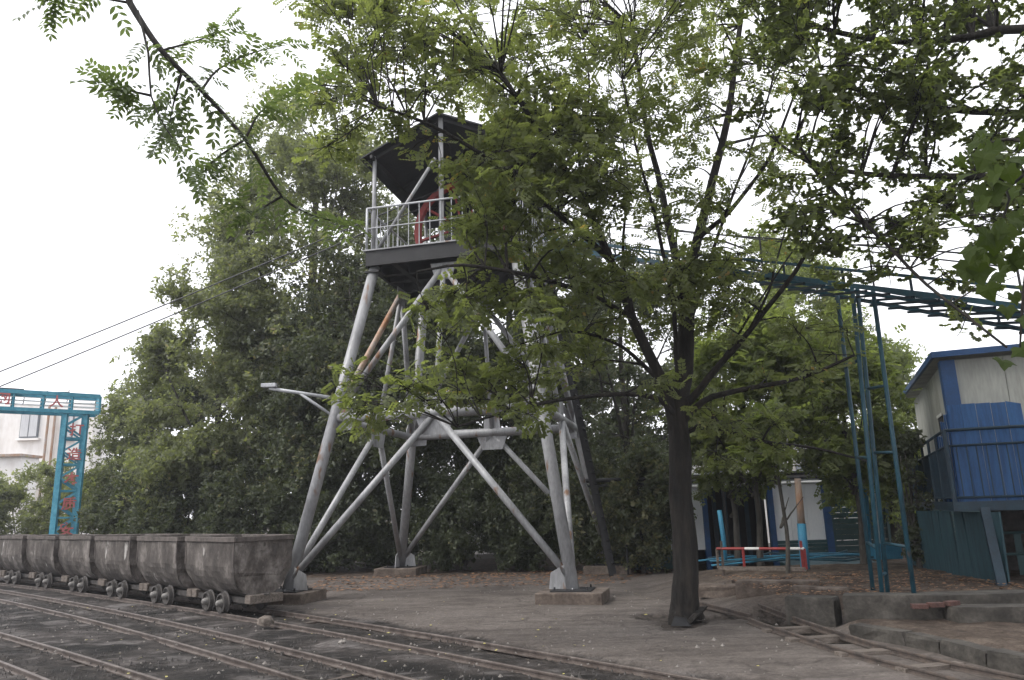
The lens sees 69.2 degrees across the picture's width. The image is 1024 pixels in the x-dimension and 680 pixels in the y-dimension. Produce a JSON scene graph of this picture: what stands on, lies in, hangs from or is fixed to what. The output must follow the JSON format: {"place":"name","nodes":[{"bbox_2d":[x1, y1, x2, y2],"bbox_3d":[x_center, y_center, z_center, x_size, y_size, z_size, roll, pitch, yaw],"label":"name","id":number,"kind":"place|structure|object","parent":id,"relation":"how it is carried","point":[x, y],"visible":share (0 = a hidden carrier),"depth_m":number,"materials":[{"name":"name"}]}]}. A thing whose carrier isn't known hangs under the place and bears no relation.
{"place":"outdoors","nodes":[
{"label":"outdoors","id":0,"kind":"place"},
{"bbox_2d":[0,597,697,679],"bbox_3d":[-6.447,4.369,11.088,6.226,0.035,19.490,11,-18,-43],"label":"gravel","id":1,"kind":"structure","parent":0,"point":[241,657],"depth_m":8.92,"materials":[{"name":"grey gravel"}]},
{"bbox_2d":[0,550,1023,679],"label":"yard ground","id":2,"kind":"structure","parent":0,"point":[739,653],"depth_m":10.13,"materials":[{"name":"grey concrete"}]},
{"bbox_2d":[0,387,101,533],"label":"gantry","id":3,"kind":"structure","parent":2,"relation":"on","point":[79,463],"depth_m":25.11,"materials":[{"name":"teal metal"}]},
{"bbox_2d":[0,632,163,679],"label":"rail track","id":4,"kind":"structure","parent":2,"relation":"on","point":[87,660],"depth_m":8.60,"materials":[{"name":"metal"}]},
{"bbox_2d":[73,459,191,533],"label":"leafy bush","id":5,"kind":"object","parent":2,"relation":"on","point":[102,517],"visible":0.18,"depth_m":23.88,"materials":[{"name":"green plant"}]},
{"bbox_2d":[109,467,243,533],"bbox_3d":[-10.053,5.431,22.675,4.017,4.127,3.295,-4,-13,9],"label":"leafy bush","id":6,"kind":"object","parent":2,"relation":"on","point":[160,526],"visible":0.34,"depth_m":22.04,"materials":[{"name":"green plant"}]},
{"bbox_2d":[12,0,372,247],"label":"overhanging tree","id":7,"kind":"object","parent":2,"relation":"on","point":[118,92],"visible":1,"depth_m":5.92,"materials":[{"name":"green plant"}]},
{"bbox_2d":[108,254,312,527],"bbox_3d":[-9.530,2.419,23.915,6.916,9.965,6.084,-2,-13,0],"label":"deciduous tree","id":8,"kind":"object","parent":2,"relation":"on","point":[196,451],"visible":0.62,"depth_m":22.91,"materials":[{"name":"green plant"}]},
{"bbox_2d":[186,435,309,569],"bbox_3d":[-7.473,5.121,22.191,4.652,4.505,3.513,-2,-13,0],"label":"leafy bush","id":9,"kind":"object","parent":2,"relation":"on","point":[226,515],"visible":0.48,"depth_m":21.21,"materials":[{"name":"green plant"}]},
{"bbox_2d":[257,615,273,625],"bbox_3d":[-3.705,4.219,11.177,0.248,0.158,0.222,3,-14,-19],"label":"rock","id":10,"kind":"object","parent":2,"relation":"on","point":[265,620],"visible":1,"depth_m":11.09,"materials":[{"name":"grey stone"}]},
{"bbox_2d":[251,589,326,606],"bbox_3d":[-4.270,4.911,14.118,1.150,0.260,0.950,-5,-13,14],"label":"concrete pad","id":11,"kind":"object","parent":2,"relation":"on","point":[306,597],"visible":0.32,"depth_m":13.67,"materials":[{"name":"grey concrete"}]},
{"bbox_2d":[264,438,390,572],"bbox_3d":[-5.230,5.015,21.396,3.859,4.368,3.067,-2,-13,0],"label":"leafy bush","id":12,"kind":"object","parent":2,"relation":"on","point":[330,552],"visible":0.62,"depth_m":20.95,"materials":[{"name":"green plant"}]},
{"bbox_2d":[338,639,345,644],"bbox_3d":[-2.140,3.804,9.357,0.108,0.064,0.114,-2,-13,0],"label":"rock","id":13,"kind":"object","parent":2,"relation":"on","point":[341,641],"visible":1,"depth_m":9.32,"materials":[{"name":"stone"}]},
{"bbox_2d":[237,207,485,567],"bbox_3d":[-4.532,1.927,23.441,8.490,12.360,6.960,-2,-13,0],"label":"deciduous tree","id":14,"kind":"object","parent":2,"relation":"on","point":[301,426],"visible":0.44,"depth_m":21.95,"materials":[{"name":"green plant"}]},
{"bbox_2d":[374,565,426,575],"bbox_3d":[-2.922,6.107,19.536,1.150,0.260,0.950,-4,-13,10],"label":"concrete pad","id":15,"kind":"object","parent":2,"relation":"on","point":[411,571],"visible":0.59,"depth_m":19.12,"materials":[{"name":"grey concrete"}]},
{"bbox_2d":[358,451,456,570],"bbox_3d":[-3.133,5.136,22.079,3.756,3.535,2.654,1,-13,-13],"label":"leafy bush","id":16,"kind":"object","parent":2,"relation":"on","point":[397,484],"visible":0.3,"depth_m":21.54,"materials":[{"name":"green plant"}]},
{"bbox_2d":[87,594,758,676],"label":"fallen leaves","id":17,"kind":"object","parent":2,"relation":"on","point":[387,632],"visible":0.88,"depth_m":9.46,"materials":[{"name":"yellow plant"}]},
{"bbox_2d":[2,584,878,679],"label":"pebbles","id":18,"kind":"object","parent":2,"relation":"on","point":[500,675],"visible":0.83,"depth_m":9.34,"materials":[{"name":"stone"}]},
{"bbox_2d":[261,112,624,592],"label":"headframe tower","id":19,"kind":"structure","parent":2,"relation":"on","point":[405,183],"depth_m":16.65,"materials":[{"name":"grey metal"}]},
{"bbox_2d":[0,208,418,386],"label":"winding rope","id":20,"kind":"object","parent":19,"relation":"attached to","point":[198,303],"visible":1,"depth_m":18.73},
{"bbox_2d":[0,190,438,371],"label":"winding rope","id":21,"kind":"object","parent":19,"relation":"attached to","point":[205,287],"visible":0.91,"depth_m":18.64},
{"bbox_2d":[408,461,526,571],"bbox_3d":[-1.328,5.004,20.553,3.719,3.343,2.878,-2,-13,0],"label":"leafy bush","id":22,"kind":"object","parent":2,"relation":"on","point":[455,544],"visible":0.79,"depth_m":20.25,"materials":[{"name":"green plant"}]},
{"bbox_2d":[307,570,651,590],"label":"leaf litter","id":23,"kind":"object","parent":2,"relation":"on","point":[473,581],"visible":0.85,"depth_m":17.21,"materials":[{"name":"brown plant"}]},
{"bbox_2d":[390,155,640,533],"bbox_3d":[0.085,0.228,25.339,9.210,14.388,7.678,-2,-13,0],"label":"deciduous tree","id":24,"kind":"object","parent":2,"relation":"on","point":[490,457],"visible":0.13,"depth_m":23.19,"materials":[{"name":"green plant"}]},
{"bbox_2d":[472,443,568,571],"bbox_3d":[0.501,4.648,20.181,3.497,3.850,2.509,-2,-13,0],"label":"leafy bush","id":25,"kind":"object","parent":2,"relation":"on","point":[520,548],"visible":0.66,"depth_m":19.56,"materials":[{"name":"green plant"}]},
{"bbox_2d":[535,587,609,604],"bbox_3d":[1.064,4.476,12.886,1.150,0.260,0.950,-5,-13,15],"label":"concrete pad","id":26,"kind":"object","parent":2,"relation":"on","point":[595,596],"visible":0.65,"depth_m":12.48,"materials":[{"name":"grey concrete"}]},
{"bbox_2d":[270,0,876,624],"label":"deciduous tree","id":27,"kind":"object","parent":2,"relation":"on","point":[524,144],"visible":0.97,"depth_m":10.34,"materials":[{"name":"green plant"}]},
{"bbox_2d":[532,434,654,570],"bbox_3d":[2.055,4.257,18.972,3.113,3.708,2.291,-9,-15,29],"label":"leafy bush","id":28,"kind":"object","parent":2,"relation":"on","point":[580,512],"visible":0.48,"depth_m":18.60,"materials":[{"name":"green plant"}]},
{"bbox_2d":[583,564,634,574],"bbox_3d":[2.412,5.672,18.305,1.150,0.260,0.950,-5,-13,15],"label":"concrete pad","id":29,"kind":"object","parent":2,"relation":"on","point":[593,570],"visible":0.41,"depth_m":17.91,"materials":[{"name":"grey concrete"}]},
{"bbox_2d":[519,246,727,521],"bbox_3d":[3.566,1.802,22.840,6.855,9.993,5.410,-2,-13,0],"label":"deciduous tree","id":30,"kind":"object","parent":2,"relation":"on","point":[627,415],"visible":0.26,"depth_m":21.99,"materials":[{"name":"green plant"}]},
{"bbox_2d":[586,432,697,572],"bbox_3d":[3.033,3.979,18.146,2.883,3.544,2.253,-2,-13,0],"label":"leafy bush","id":31,"kind":"object","parent":2,"relation":"on","point":[651,505],"visible":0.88,"depth_m":17.77,"materials":[{"name":"green plant"}]},
{"bbox_2d":[635,533,672,569],"bbox_3d":[3.758,5.167,18.644,1.427,1.112,0.030,-2,-13,0],"label":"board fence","id":32,"kind":"object","parent":2,"relation":"on","point":[667,565],"visible":0.02,"depth_m":18.52,"materials":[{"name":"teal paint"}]},
{"bbox_2d":[671,616,690,625],"bbox_3d":[2.308,3.843,10.156,0.270,0.110,0.128,-5,-13,13],"label":"scrap plate","id":33,"kind":"object","parent":2,"relation":"on","point":[679,621],"visible":1,"depth_m":10.14,"materials":[{"name":"grey metal"}]},
{"bbox_2d":[698,583,735,597],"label":"concrete slab","id":34,"kind":"structure","parent":2,"relation":"on","point":[712,590],"depth_m":12.13,"materials":[{"name":"grey concrete"}]},
{"bbox_2d":[699,601,752,619],"bbox_3d":[3.083,3.994,11.016,0.089,0.105,1.569,2,-13,-16],"label":"loose rail","id":35,"kind":"object","parent":2,"relation":"on","point":[736,613],"visible":0.71,"depth_m":10.79,"materials":[{"name":"metal"}]},
{"bbox_2d":[717,510,737,565],"bbox_3d":[4.444,4.206,15.333,0.300,1.361,0.275,-2,-13,0],"label":"cyan pipe stand","id":36,"kind":"object","parent":2,"relation":"on","point":[721,526],"visible":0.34,"depth_m":15.43,"materials":[{"name":"paint"}]},
{"bbox_2d":[666,407,793,565],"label":"deciduous tree","id":37,"kind":"object","parent":2,"relation":"on","point":[705,485],"visible":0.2,"depth_m":16.37,"materials":[{"name":"green plant"}]},
{"bbox_2d":[646,289,841,565],"bbox_3d":[5.233,2.092,16.194,3.958,6.333,3.630,8,-16,-36],"label":"deciduous tree","id":38,"kind":"object","parent":2,"relation":"on","point":[709,354],"visible":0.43,"depth_m":15.89,"materials":[{"name":"green plant"}]},
{"bbox_2d":[639,470,850,569],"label":"white shed","id":39,"kind":"structure","parent":2,"relation":"on","point":[819,528],"depth_m":18.48,"materials":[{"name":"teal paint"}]},
{"bbox_2d":[585,470,919,574],"bbox_3d":[5.948,4.332,17.846,8.405,2.349,0.100,-2,-13,0],"label":"pipe gantry","id":40,"kind":"object","parent":2,"relation":"on","point":[599,480],"visible":0.06,"depth_m":18.03,"materials":[{"name":"blue metal"}]},
{"bbox_2d":[715,541,807,575],"bbox_3d":[4.648,4.152,13.895,1.656,0.761,0.055,-9,-15,29],"label":"barrier frame","id":41,"kind":"object","parent":2,"relation":"on","point":[723,568],"visible":0.88,"depth_m":13.93,"materials":[{"name":"red paint"}]},
{"bbox_2d":[723,391,809,572],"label":"deciduous tree","id":42,"kind":"object","parent":2,"relation":"on","point":[764,464],"visible":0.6,"depth_m":13.49,"materials":[{"name":"green plant"}]},
{"bbox_2d":[735,579,819,599],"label":"concrete slab","id":43,"kind":"structure","parent":2,"relation":"on","point":[744,590],"depth_m":11.40,"materials":[{"name":"grey concrete"}]},
{"bbox_2d":[698,552,858,561],"bbox_3d":[5.947,4.797,16.465,3.966,0.106,0.173,0,-13,-8],"label":"bent pipe","id":44,"kind":"object","parent":2,"relation":"on","point":[768,555],"visible":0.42,"depth_m":16.32,"materials":[{"name":"metal"}]},
{"bbox_2d":[710,554,852,561],"bbox_3d":[5.969,4.637,15.912,3.601,0.102,0.161,0,-13,-8],"label":"bent pipe","id":45,"kind":"object","parent":2,"relation":"on","point":[781,555],"visible":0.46,"depth_m":15.86,"materials":[{"name":"metal"}]},
{"bbox_2d":[544,220,1023,333],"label":"elevated runway","id":46,"kind":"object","parent":2,"relation":"on","point":[929,299],"visible":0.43,"depth_m":10.16,"materials":[{"name":"blue paint"}]},
{"bbox_2d":[711,554,859,565],"bbox_3d":[5.845,4.534,15.369,3.700,0.135,0.234,1,-13,-12],"label":"bent pipe","id":47,"kind":"object","parent":2,"relation":"on","point":[790,558],"visible":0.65,"depth_m":15.24,"materials":[{"name":"metal"}]},
{"bbox_2d":[731,573,851,583],"bbox_3d":[4.716,4.015,12.464,2.012,0.135,0.219,-2,-13,3],"label":"loose rail","id":48,"kind":"object","parent":2,"relation":"on","point":[789,577],"visible":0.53,"depth_m":12.45,"materials":[{"name":"metal"}]},
{"bbox_2d":[724,556,859,561],"bbox_3d":[6.014,4.593,15.650,3.521,0.134,0.332,1,-13,-11],"label":"bent pipe","id":49,"kind":"object","parent":2,"relation":"on","point":[799,560],"visible":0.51,"depth_m":15.58,"materials":[{"name":"metal"}]},
{"bbox_2d":[720,556,873,564],"bbox_3d":[6.017,4.462,15.074,3.861,0.128,0.154,1,-13,-11],"label":"bent pipe","id":50,"kind":"object","parent":2,"relation":"on","point":[793,559],"visible":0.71,"depth_m":14.97,"materials":[{"name":"metal"}]},
{"bbox_2d":[720,206,875,550],"bbox_3d":[9.316,1.158,24.100,4.971,11.442,4.428,-5,-13,16],"label":"deciduous tree","id":51,"kind":"object","parent":2,"relation":"on","point":[802,272],"visible":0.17,"depth_m":23.93,"materials":[{"name":"green plant"}]},
{"bbox_2d":[794,478,809,569],"bbox_3d":[5.499,3.543,14.131,0.180,1.792,0.170,-2,-13,0],"label":"gate post","id":52,"kind":"object","parent":2,"relation":"on","point":[802,530],"visible":0.77,"depth_m":14.11,"materials":[{"name":"metal"}]},
{"bbox_2d":[785,593,842,626],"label":"concrete block","id":53,"kind":"structure","parent":2,"relation":"on","point":[824,610],"depth_m":9.74,"materials":[{"name":"grey concrete"}]},
{"bbox_2d":[790,585,849,609],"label":"concrete slab","id":54,"kind":"structure","parent":2,"relation":"on","point":[800,589],"depth_m":10.37,"materials":[{"name":"grey concrete"}]},
{"bbox_2d":[780,556,874,564],"bbox_3d":[7.095,4.904,16.579,1.900,0.164,1.400,-2,-13,0],"label":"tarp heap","id":55,"kind":"object","parent":2,"relation":"on","point":[812,562],"visible":0.27,"depth_m":16.09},
{"bbox_2d":[774,301,922,563],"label":"deciduous tree","id":56,"kind":"object","parent":2,"relation":"on","point":[839,472],"visible":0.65,"depth_m":14.95,"materials":[{"name":"green plant"}]},
{"bbox_2d":[702,0,1023,347],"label":"deciduous tree","id":57,"kind":"object","parent":2,"relation":"on","point":[917,97],"visible":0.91,"depth_m":8.71,"materials":[{"name":"green plant"}]},
{"bbox_2d":[716,569,1023,594],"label":"soil litter","id":58,"kind":"object","parent":2,"relation":"on","point":[859,588],"visible":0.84,"depth_m":11.08,"materials":[{"name":"brown soil"}]},
{"bbox_2d":[824,419,920,534],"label":"deciduous tree","id":59,"kind":"object","parent":2,"relation":"on","point":[826,439],"depth_m":22.75,"materials":[{"name":"green plant"}]},
{"bbox_2d":[835,288,915,592],"bbox_3d":[4.950,1.449,10.422,0.433,4.628,1.032,-2,-13,0],"label":"trestle support","id":60,"kind":"object","parent":2,"relation":"on","point":[859,361],"visible":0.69,"depth_m":10.24,"materials":[{"name":"blue paint"}]},
{"bbox_2d":[832,333,929,558],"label":"deciduous tree","id":61,"kind":"object","parent":2,"relation":"on","point":[903,410],"visible":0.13,"depth_m":20.28,"materials":[{"name":"green plant"}]},
{"bbox_2d":[849,623,912,645],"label":"curb block","id":62,"kind":"structure","parent":2,"relation":"on","point":[890,635],"depth_m":8.49,"materials":[{"name":"concrete"}]},
{"bbox_2d":[863,485,902,559],"bbox_3d":[7.668,3.574,15.594,0.593,1.957,0.445,-2,-13,0],"label":"cyan pipe stand","id":63,"kind":"object","parent":2,"relation":"on","point":[893,552],"visible":0.31,"depth_m":15.29,"materials":[{"name":"paint"}]},
{"bbox_2d":[747,603,1023,679],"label":"rail track","id":64,"kind":"structure","parent":2,"relation":"on","point":[928,666],"depth_m":7.73,"materials":[{"name":"metal"}]},
{"bbox_2d":[830,497,979,556],"bbox_3d":[11.355,5.193,20.852,4.800,1.700,0.115,-2,-13,0],"label":"board fence","id":65,"kind":"object","parent":2,"relation":"on","point":[842,541],"visible":0.02,"depth_m":20.86,"materials":[{"name":"teal paint"}]},
{"bbox_2d":[882,426,943,567],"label":"leafy bush","id":66,"kind":"object","parent":2,"relation":"on","point":[911,443],"visible":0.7,"depth_m":13.78,"materials":[{"name":"green plant"}]},
{"bbox_2d":[905,632,948,653],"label":"curb block","id":67,"kind":"structure","parent":2,"relation":"on","point":[924,641],"depth_m":7.92,"materials":[{"name":"concrete"}]},
{"bbox_2d":[842,589,1023,623],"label":"retaining wall","id":68,"kind":"structure","parent":2,"relation":"on","point":[874,605],"depth_m":9.28,"materials":[{"name":"concrete"}]},
{"bbox_2d":[910,603,928,608],"bbox_3d":[4.997,3.265,9.110,0.180,0.055,0.100,-4,-13,11],"label":"loose brick","id":69,"kind":"object","parent":68,"relation":"on","point":[919,606],"visible":1,"depth_m":9.07,"materials":[{"name":"red brick"}]},
{"bbox_2d":[926,602,944,607],"bbox_3d":[5.196,3.248,9.113,0.180,0.055,0.100,0,-13,-6],"label":"loose brick","id":70,"kind":"object","parent":68,"relation":"on","point":[935,604],"visible":0.9,"depth_m":9.07,"materials":[{"name":"red brick"}]},
{"bbox_2d":[943,600,960,605],"bbox_3d":[5.396,3.230,9.116,0.180,0.055,0.100,4,-14,-22],"label":"loose brick","id":71,"kind":"object","parent":68,"relation":"on","point":[952,603],"visible":1,"depth_m":9.07,"materials":[{"name":"red brick"}]},
{"bbox_2d":[906,511,1010,583],"bbox_3d":[7.319,3.486,12.421,0.170,1.216,3.599,-3,-13,8],"label":"slat screen","id":72,"kind":"object","parent":2,"relation":"on","point":[964,551],"visible":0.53,"depth_m":12.00,"materials":[{"name":"teal metal"}]},
{"bbox_2d":[900,344,1023,585],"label":"stilt hut","id":73,"kind":"object","parent":2,"relation":"on","point":[969,408],"visible":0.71,"depth_m":11.67,"materials":[{"name":"blue metal"}]},
{"bbox_2d":[936,413,943,435],"bbox_3d":[7.986,1.634,13.812,0.028,0.500,0.679,-7,-14,22],"label":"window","id":74,"kind":"structure","parent":73,"relation":"in","point":[940,417],"depth_m":13.90,"materials":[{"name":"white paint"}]},
{"bbox_2d":[940,639,995,666],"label":"curb block","id":75,"kind":"structure","parent":2,"relation":"on","point":[968,651],"depth_m":7.34,"materials":[{"name":"concrete"}]},
{"bbox_2d":[945,603,1023,622],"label":"concrete step","id":76,"kind":"object","parent":2,"relation":"on","point":[975,613],"visible":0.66,"depth_m":8.84,"materials":[{"name":"grey concrete"}]},
{"bbox_2d":[950,128,1023,370],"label":"broadleaf tree","id":77,"kind":"object","parent":2,"relation":"on","point":[981,254],"visible":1,"depth_m":3.86,"materials":[{"name":"green plant"}]},
{"bbox_2d":[987,648,1023,674],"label":"curb block","id":78,"kind":"structure","parent":2,"relation":"on","point":[1006,660],"depth_m":6.86,"materials":[{"name":"concrete"}]},
{"bbox_2d":[991,510,1023,569],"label":"basement wall","id":79,"kind":"structure","parent":2,"relation":"on","point":[1012,520],"depth_m":12.74,"materials":[{"name":"metal"}]},
{"bbox_2d":[1003,531,1023,574],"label":"teal barrier","id":80,"kind":"object","parent":2,"relation":"on","point":[1019,553],"visible":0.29,"depth_m":11.90,"materials":[{"name":"metal"}]},
{"bbox_2d":[0,0,1023,518],"label":"sky","id":81,"kind":"structure","parent":0,"point":[85,217],"materials":[{"name":"white"}]},
{"bbox_2d":[265,499,915,635],"bbox_3d":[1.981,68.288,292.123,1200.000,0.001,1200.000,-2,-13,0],"label":"ground","id":82,"kind":"structure","parent":0,"point":[484,555],"depth_m":28.65,"materials":[{"name":"soil"}]},
{"bbox_2d":[0,470,25,534],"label":"leafy bush","id":83,"kind":"object","parent":82,"relation":"on","point":[8,530],"visible":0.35,"depth_m":29.98,"materials":[{"name":"green plant"}]},
{"bbox_2d":[0,456,79,533],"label":"leafy bush","id":84,"kind":"object","parent":82,"relation":"on","point":[15,489],"visible":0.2,"depth_m":30.50,"materials":[{"name":"green plant"}]},
{"bbox_2d":[0,390,118,533],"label":"apartment building","id":85,"kind":"structure","parent":82,"relation":"on","point":[34,438],"depth_m":44.42,"materials":[{"name":"paint"}]},
{"bbox_2d":[15,414,40,440],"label":"window","id":86,"kind":"structure","parent":85,"relation":"in","point":[29,424],"depth_m":44.46,"materials":[{"name":"white glass"}]},
{"bbox_2d":[67,416,74,436],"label":"window","id":87,"kind":"structure","parent":85,"relation":"in","point":[71,418],"depth_m":44.51,"materials":[{"name":"white glass"}]},
{"bbox_2d":[12,452,115,534],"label":"leafy bush","id":88,"kind":"object","parent":82,"relation":"on","point":[40,508],"visible":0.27,"depth_m":29.45,"materials":[{"name":"green plant"}]},
{"bbox_2d":[49,377,207,528],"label":"deciduous tree","id":89,"kind":"object","parent":82,"relation":"on","point":[93,479],"visible":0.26,"depth_m":27.68,"materials":[{"name":"green plant"}]},
{"bbox_2d":[92,351,267,532],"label":"deciduous tree","id":90,"kind":"object","parent":82,"relation":"on","point":[197,399],"visible":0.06,"depth_m":29.24,"materials":[{"name":"green plant"}]},
{"bbox_2d":[0,589,418,679],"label":"rail track","id":91,"kind":"structure","parent":82,"relation":"on","point":[334,663],"depth_m":9.73,"materials":[{"name":"metal"}]},
{"bbox_2d":[168,59,423,421],"bbox_3d":[-7.215,-1.100,25.991,9.604,17.656,7.927,-2,-13,0],"label":"deciduous tree","id":92,"kind":"object","parent":82,"relation":"on","point":[246,253],"visible":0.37,"depth_m":24.50,"materials":[{"name":"green plant"}]},
{"bbox_2d":[235,348,462,539],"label":"deciduous tree","id":93,"kind":"object","parent":82,"relation":"on","point":[363,474],"visible":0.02,"depth_m":27.77,"materials":[{"name":"green plant"}]},
{"bbox_2d":[0,578,707,679],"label":"rail track","id":94,"kind":"structure","parent":82,"relation":"on","point":[601,665],"depth_m":9.43,"materials":[{"name":"metal"}]},
{"bbox_2d":[0,534,36,575],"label":"mine cart","id":95,"kind":"object","parent":94,"relation":"on","point":[1,568],"visible":0.16,"depth_m":21.88,"materials":[{"name":"metal"}]},
{"bbox_2d":[0,534,60,584],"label":"mine cart","id":96,"kind":"object","parent":94,"relation":"on","point":[14,564],"visible":0.46,"depth_m":19.79,"materials":[{"name":"metal"}]},
{"bbox_2d":[26,534,102,587],"bbox_3d":[-11.451,5.624,18.896,2.344,1.285,1.103,-12,-17,39],"label":"mine cart","id":97,"kind":"object","parent":94,"relation":"on","point":[42,552],"visible":0.52,"depth_m":18.45,"materials":[{"name":"metal"}]},
{"bbox_2d":[58,534,133,592],"bbox_3d":[-9.773,5.257,17.499,2.344,1.286,1.103,-13,-17,39],"label":"mine cart","id":98,"kind":"object","parent":94,"relation":"on","point":[77,559],"visible":0.45,"depth_m":17.07,"materials":[{"name":"metal"}]},
{"bbox_2d":[94,534,177,597],"bbox_3d":[-8.121,4.882,16.063,2.344,1.286,1.103,-13,-16,40],"label":"mine cart","id":99,"kind":"object","parent":94,"relation":"on","point":[116,563],"visible":0.59,"depth_m":15.60,"materials":[{"name":"metal"}]},
{"bbox_2d":[136,534,233,604],"bbox_3d":[-6.482,4.504,14.612,2.344,1.286,1.103,-13,-17,42],"label":"mine cart","id":100,"kind":"object","parent":94,"relation":"on","point":[160,559],"visible":0.6,"depth_m":14.15,"materials":[{"name":"metal"}]},
{"bbox_2d":[185,534,293,612],"bbox_3d":[-4.868,4.121,13.136,2.344,1.286,1.103,-14,-17,42],"label":"mine cart","id":101,"kind":"object","parent":94,"relation":"on","point":[224,572],"visible":1,"depth_m":12.63,"materials":[{"name":"metal"}]},
{"bbox_2d":[406,330,651,555],"bbox_3d":[0.739,3.070,28.946,10.481,10.912,8.016,2,-13,-15],"label":"deciduous tree","id":102,"kind":"object","parent":82,"relation":"on","point":[604,402],"visible":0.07,"depth_m":28.25,"materials":[{"name":"green plant"}]},
{"bbox_2d":[455,435,850,550],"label":"pale building","id":103,"kind":"structure","parent":82,"relation":"on","point":[795,467],"depth_m":30.23,"materials":[{"name":"paint"}]},
{"bbox_2d":[707,550,847,558],"bbox_3d":[5.992,4.843,16.756,3.408,0.128,0.208,1,-13,-11],"label":"bent pipe","id":104,"kind":"object","parent":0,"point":[767,553],"visible":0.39,"depth_m":16.77,"materials":[{"name":"metal"}]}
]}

